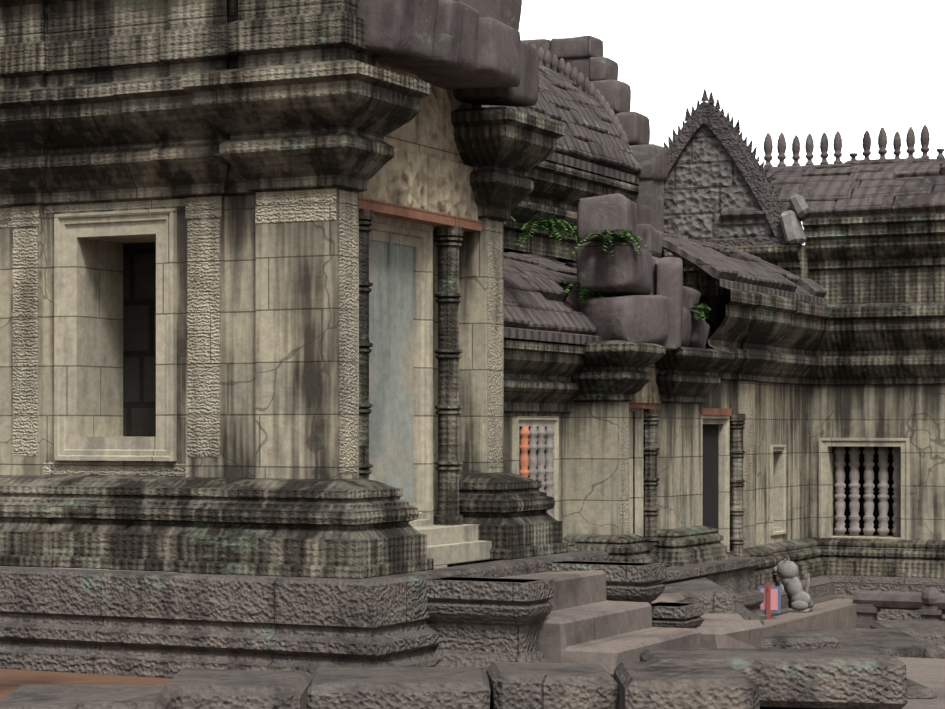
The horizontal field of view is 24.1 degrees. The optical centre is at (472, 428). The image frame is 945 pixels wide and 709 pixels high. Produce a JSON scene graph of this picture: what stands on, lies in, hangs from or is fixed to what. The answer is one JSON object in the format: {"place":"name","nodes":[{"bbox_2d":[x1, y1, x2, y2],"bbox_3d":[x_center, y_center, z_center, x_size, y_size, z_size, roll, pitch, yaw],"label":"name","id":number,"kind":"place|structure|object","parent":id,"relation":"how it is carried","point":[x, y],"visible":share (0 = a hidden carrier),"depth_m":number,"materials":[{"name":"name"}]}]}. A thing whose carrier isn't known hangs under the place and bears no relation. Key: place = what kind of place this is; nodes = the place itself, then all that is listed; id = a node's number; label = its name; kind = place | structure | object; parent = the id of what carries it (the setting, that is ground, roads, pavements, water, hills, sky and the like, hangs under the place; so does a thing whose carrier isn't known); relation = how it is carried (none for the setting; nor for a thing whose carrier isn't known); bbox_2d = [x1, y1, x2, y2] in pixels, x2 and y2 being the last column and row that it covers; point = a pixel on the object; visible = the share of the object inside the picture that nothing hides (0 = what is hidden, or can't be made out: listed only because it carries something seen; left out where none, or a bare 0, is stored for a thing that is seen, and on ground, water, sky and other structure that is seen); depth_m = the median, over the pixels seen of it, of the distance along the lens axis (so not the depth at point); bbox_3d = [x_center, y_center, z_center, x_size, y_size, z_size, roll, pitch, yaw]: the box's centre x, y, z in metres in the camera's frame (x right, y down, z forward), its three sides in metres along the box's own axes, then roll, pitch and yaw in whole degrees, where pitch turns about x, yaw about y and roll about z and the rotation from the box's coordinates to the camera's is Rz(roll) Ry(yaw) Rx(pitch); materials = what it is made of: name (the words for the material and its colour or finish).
{"place":"outdoors","nodes":[
{"label":"outdoors","id":0,"kind":"place"},
{"bbox_2d":[123,242,155,436],"bbox_3d":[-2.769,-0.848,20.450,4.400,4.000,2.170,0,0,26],"label":"window opening","id":1,"kind":"object","parent":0,"point":[139,339],"visible":0.06,"depth_m":19.31,"materials":[{"name":"black stone"}]},
{"bbox_2d":[0,104,503,523],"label":"hall walls","id":2,"kind":"structure","parent":0,"point":[279,349],"depth_m":18.07,"materials":[{"name":"beige stone"}]},
{"bbox_2d":[54,208,176,460],"bbox_3d":[-2.854,-0.773,18.883,1.200,2.090,0.730,0,0,26],"label":"hall window frame","id":3,"kind":"object","parent":2,"relation":"attached to","point":[88,336],"visible":0.94,"depth_m":18.80,"materials":[{"name":"beige stone"}]},
{"bbox_2d":[0,188,502,475],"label":"carved pilasters","id":4,"kind":"object","parent":2,"relation":"attached to","point":[203,338],"visible":0.94,"depth_m":18.20,"materials":[{"name":"beige stone"}]},
{"bbox_2d":[0,0,567,578],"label":"hall mouldings","id":5,"kind":"object","parent":2,"relation":"attached to","point":[120,100],"visible":0.94,"depth_m":18.03,"materials":[{"name":"grey stone"}]},
{"bbox_2d":[358,0,538,106],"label":"stone blocks","id":6,"kind":"structure","parent":5,"relation":"on","point":[477,52],"depth_m":18.69,"materials":[{"name":"grey stone"}]},
{"bbox_2d":[359,209,462,524],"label":"colonettes","id":7,"kind":"object","parent":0,"point":[448,351],"visible":0.71,"depth_m":19.50,"materials":[{"name":"grey stone"}]},
{"bbox_2d":[359,60,477,219],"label":"pediment","id":8,"kind":"structure","parent":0,"point":[424,168],"depth_m":19.19,"materials":[{"name":"beige stone"}]},
{"bbox_2d":[359,197,481,231],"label":"lintel","id":9,"kind":"structure","parent":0,"point":[404,213],"depth_m":18.86,"materials":[{"name":"brown wood"}]},
{"bbox_2d":[0,565,944,649],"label":"ground","id":10,"kind":"structure","parent":0,"point":[443,566],"depth_m":38.74,"materials":[{"name":"stone"}]},
{"bbox_2d":[0,550,944,677],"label":"stone platform","id":11,"kind":"structure","parent":10,"relation":"on","point":[144,624],"depth_m":17.37,"materials":[{"name":"grey stone"}]},
{"bbox_2d":[369,215,491,565],"bbox_3d":[-0.420,-0.313,18.931,0.550,2.930,2.320,0,0,26],"label":"door frame","id":12,"kind":"object","parent":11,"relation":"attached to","point":[450,544],"visible":0.35,"depth_m":19.32,"materials":[{"name":"beige stone"}]},
{"bbox_2d":[369,234,412,503],"bbox_3d":[-0.718,-0.453,18.869,0.065,2.390,0.890,0,0,26],"label":"door","id":13,"kind":"structure","parent":12,"relation":"in","point":[391,366],"depth_m":18.85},
{"bbox_2d":[488,338,584,561],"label":"aisle bay mouldings","id":14,"kind":"object","parent":11,"relation":"on","point":[538,375],"visible":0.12,"depth_m":21.57,"materials":[{"name":"grey stone"}]},
{"bbox_2d":[504,216,710,345],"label":"roof plants","id":15,"kind":"object","parent":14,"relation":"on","point":[542,224],"depth_m":23.85,"materials":[{"name":"green plant"}]},
{"bbox_2d":[482,63,641,185],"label":"vault roof","id":16,"kind":"structure","parent":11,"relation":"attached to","point":[591,140],"depth_m":25.59,"materials":[{"name":"grey stone"}]},
{"bbox_2d":[525,41,627,145],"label":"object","id":17,"kind":"object","parent":16,"relation":"on","point":[560,66],"visible":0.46,"depth_m":26.78,"materials":[{"name":"grey stone"}]},
{"bbox_2d":[504,159,638,262],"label":"clerestory mouldings","id":18,"kind":"object","parent":11,"relation":"attached to","point":[559,191],"visible":0.17,"depth_m":24.78,"materials":[{"name":"stone"}]},
{"bbox_2d":[504,248,730,340],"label":"nave back wall","id":19,"kind":"structure","parent":11,"relation":"attached to","point":[716,304],"depth_m":26.57,"materials":[{"name":"stone"}]},
{"bbox_2d":[504,252,716,348],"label":"roof","id":20,"kind":"structure","parent":19,"relation":"attached to","point":[539,305],"depth_m":22.04,"materials":[{"name":"stone"}]},
{"bbox_2d":[560,340,733,565],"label":"porch mouldings","id":21,"kind":"object","parent":11,"relation":"attached to","point":[612,371],"visible":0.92,"depth_m":22.67,"materials":[{"name":"grey stone"}]},
{"bbox_2d":[629,408,642,536],"bbox_3d":[1.595,0.667,23.083,0.100,1.870,0.770,0,0,26],"label":"door frame","id":22,"kind":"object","parent":21,"relation":"attached to","point":[639,472],"depth_m":23.34,"materials":[{"name":"beige stone"}]},
{"bbox_2d":[576,193,709,350],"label":"stone blocks","id":23,"kind":"structure","parent":21,"relation":"on","point":[648,297],"depth_m":22.57,"materials":[{"name":"grey stone"}]},
{"bbox_2d":[643,409,659,552],"bbox_3d":[1.889,0.672,23.558,0.196,1.760,0.196,0,0,26],"label":"colonette","id":24,"kind":"object","parent":21,"relation":"on","point":[650,455],"visible":0.67,"depth_m":23.49,"materials":[{"name":"grey stone"}]},
{"bbox_2d":[702,214,944,590],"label":"wing mouldings","id":25,"kind":"object","parent":11,"relation":"on","point":[879,319],"visible":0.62,"depth_m":27.93,"materials":[{"name":"grey stone"}]},
{"bbox_2d":[701,408,730,414],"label":"lintel","id":26,"kind":"structure","parent":25,"relation":"attached to","point":[715,411],"depth_m":24.96,"materials":[{"name":"stone"}]},
{"bbox_2d":[663,88,801,246],"bbox_3d":[3.094,-3.401,29.046,2.523,2.106,0.400,0,0,26],"label":"pediment frame","id":27,"kind":"object","parent":25,"relation":"on","point":[716,121],"visible":0.58,"depth_m":28.74,"materials":[{"name":"grey stone"}]},
{"bbox_2d":[664,124,774,240],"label":"pediment","id":28,"kind":"structure","parent":27,"relation":"in","point":[705,183],"depth_m":28.92,"materials":[{"name":"grey stone"}]},
{"bbox_2d":[779,194,808,244],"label":"floodlights","id":29,"kind":"object","parent":27,"relation":"attached to","point":[792,228],"visible":0.94,"depth_m":28.22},
{"bbox_2d":[730,414,745,556],"bbox_3d":[3.050,0.744,25.541,0.185,1.825,0.185,0,0,26],"label":"colonette","id":30,"kind":"object","parent":25,"relation":"attached to","point":[737,485],"visible":0.85,"depth_m":25.48,"materials":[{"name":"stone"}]},
{"bbox_2d":[662,233,827,304],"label":"roof","id":31,"kind":"structure","parent":25,"relation":"on","point":[729,267],"depth_m":26.12,"materials":[{"name":"grey stone"}]},
{"bbox_2d":[720,158,944,224],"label":"gallery roof","id":32,"kind":"structure","parent":25,"relation":"on","point":[879,187],"depth_m":28.43,"materials":[{"name":"grey stone"}]},
{"bbox_2d":[764,125,944,166],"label":"roof finials","id":33,"kind":"object","parent":32,"relation":"on","point":[866,144],"visible":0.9,"depth_m":29.80,"materials":[{"name":"grey stone"}]},
{"bbox_2d":[834,446,900,536],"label":"window balusters","id":34,"kind":"object","parent":25,"relation":"on","point":[883,453],"depth_m":28.50,"materials":[{"name":"stone"}]},
{"bbox_2d":[773,558,813,612],"bbox_3d":[3.756,1.988,26.012,0.480,0.926,0.298,0,0,26],"label":"guardian lion","id":35,"kind":"object","parent":10,"relation":"on","point":[787,571],"visible":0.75,"depth_m":25.92},
{"bbox_2d":[853,587,944,628],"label":"balustrade","id":36,"kind":"object","parent":10,"relation":"on","point":[927,603],"visible":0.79,"depth_m":26.97,"materials":[{"name":"grey stone"}]},
{"bbox_2d":[504,413,567,536],"bbox_3d":[0.470,0.479,21.543,0.001,1.255,2.320,0,0,26],"label":"window frame","id":37,"kind":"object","parent":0,"point":[563,468],"depth_m":22.45,"materials":[{"name":"beige stone"}]},
{"bbox_2d":[519,426,544,488],"bbox_3d":[0.094,0.492,22.067,1.069,1.160,0.980,0,0,26],"label":"window opening","id":38,"kind":"object","parent":37,"relation":"in","point":[528,453],"depth_m":21.78,"materials":[{"name":"black"}]},
{"bbox_2d":[512,416,558,520],"bbox_3d":[0.613,0.492,21.818,0.080,1.220,1.020,0,0,26],"label":"window frame","id":39,"kind":"object","parent":37,"relation":"attached to","point":[518,421],"visible":0.43,"depth_m":21.97,"materials":[{"name":"beige stone"}]},
{"bbox_2d":[519,426,529,477],"bbox_3d":[0.501,0.492,21.550,0.115,1.020,0.109,0,0,26],"label":"window baluster","id":40,"kind":"object","parent":39,"relation":"in","point":[524,434],"visible":0.38,"depth_m":21.51,"materials":[{"name":"orange stone"}]},
{"bbox_2d":[528,426,553,516],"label":"window balusters","id":41,"kind":"object","parent":39,"relation":"in","point":[542,436],"visible":0.52,"depth_m":21.88,"materials":[{"name":"grey stone"}]},
{"bbox_2d":[427,561,704,672],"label":"stair cheek walls","id":42,"kind":"structure","parent":0,"point":[483,623],"depth_m":17.33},
{"bbox_2d":[521,35,667,180],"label":"stone blocks","id":43,"kind":"structure","parent":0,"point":[584,55],"depth_m":26.84,"materials":[{"name":"grey stone"}]},
{"bbox_2d":[548,341,700,534],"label":"porch walls","id":44,"kind":"structure","parent":0,"point":[593,467],"depth_m":22.57,"materials":[{"name":"beige stone"}]},
{"bbox_2d":[619,402,628,534],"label":"porch carvings","id":45,"kind":"object","parent":44,"relation":"attached to","point":[623,467],"visible":1,"depth_m":22.48,"materials":[{"name":"beige stone"}]},
{"bbox_2d":[629,402,659,408],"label":"lintel","id":46,"kind":"structure","parent":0,"point":[644,405],"depth_m":23.30,"materials":[{"name":"brown stone"}]},
{"bbox_2d":[631,363,660,402],"bbox_3d":[1.698,-0.558,23.217,0.170,0.580,1.140,0,0,26],"label":"false door lintel relief","id":47,"kind":"object","parent":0,"point":[648,392],"visible":0.14,"depth_m":23.40},
{"bbox_2d":[635,179,663,257],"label":"vault end wall","id":48,"kind":"structure","parent":0,"point":[649,199],"depth_m":26.63,"materials":[{"name":"grey stone"}]},
{"bbox_2d":[519,0,944,244],"label":"sky","id":49,"kind":"structure","parent":0,"point":[791,68],"materials":[{"name":"white"}]},
{"bbox_2d":[664,244,808,302],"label":"pediment base cornice","id":50,"kind":"structure","parent":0,"point":[793,259],"depth_m":28.41,"materials":[{"name":"grey stone"}]},
{"bbox_2d":[766,582,770,618],"bbox_3d":[3.338,1.942,24.987,0.040,0.420,0.050,0,0,26],"label":"sign post","id":51,"kind":"object","parent":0,"point":[768,599],"visible":0.96,"depth_m":24.98,"materials":[{"name":"red"}]},
{"bbox_2d":[758,586,780,612],"bbox_3d":[3.355,1.932,25.021,0.260,0.300,0.024,0,0,26],"label":"sign frame","id":52,"kind":"object","parent":51,"relation":"attached to","point":[779,597],"visible":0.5,"depth_m":24.97,"materials":[{"name":"blue metal"}]},
{"bbox_2d":[761,589,777,609],"bbox_3d":[3.349,1.932,25.008,0.200,0.240,0.004,0,0,26],"label":"sign panel","id":53,"kind":"object","parent":52,"relation":"in","point":[774,599],"visible":0.64,"depth_m":24.99,"materials":[{"name":"pink plastic"}]},
{"bbox_2d":[613,599,944,708],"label":"ground","id":54,"kind":"structure","parent":0,"point":[842,614],"depth_m":24.54,"materials":[{"name":"stone"}]},
{"bbox_2d":[0,669,171,700],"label":"earth patch","id":55,"kind":"object","parent":54,"relation":"on","point":[12,680],"depth_m":17.14,"materials":[{"name":"brown soil"}]},
{"bbox_2d":[0,577,944,708],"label":"stone blocks","id":56,"kind":"structure","parent":54,"relation":"on","point":[837,668],"depth_m":13.63,"materials":[{"name":"stone"}]},
{"bbox_2d":[500,570,763,676],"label":"stair steps","id":57,"kind":"structure","parent":54,"relation":"on","point":[585,621],"depth_m":18.41,"materials":[{"name":"grey stone"}]},
{"bbox_2d":[701,380,944,549],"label":"wing walls","id":58,"kind":"structure","parent":0,"point":[799,421],"depth_m":28.04,"materials":[{"name":"beige stone"}]},
{"bbox_2d":[739,381,754,548],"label":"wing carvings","id":59,"kind":"object","parent":58,"relation":"attached to","point":[747,398],"visible":0.8,"depth_m":26.06,"materials":[{"name":"beige stone"}]},
{"bbox_2d":[666,424,893,566],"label":"dark openings","id":60,"kind":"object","parent":58,"relation":"in","point":[711,475],"depth_m":25.39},
{"bbox_2d":[701,415,909,551],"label":"wing frames","id":61,"kind":"structure","parent":58,"relation":"attached to","point":[827,492],"depth_m":28.06,"materials":[{"name":"beige stone"}]}
]}

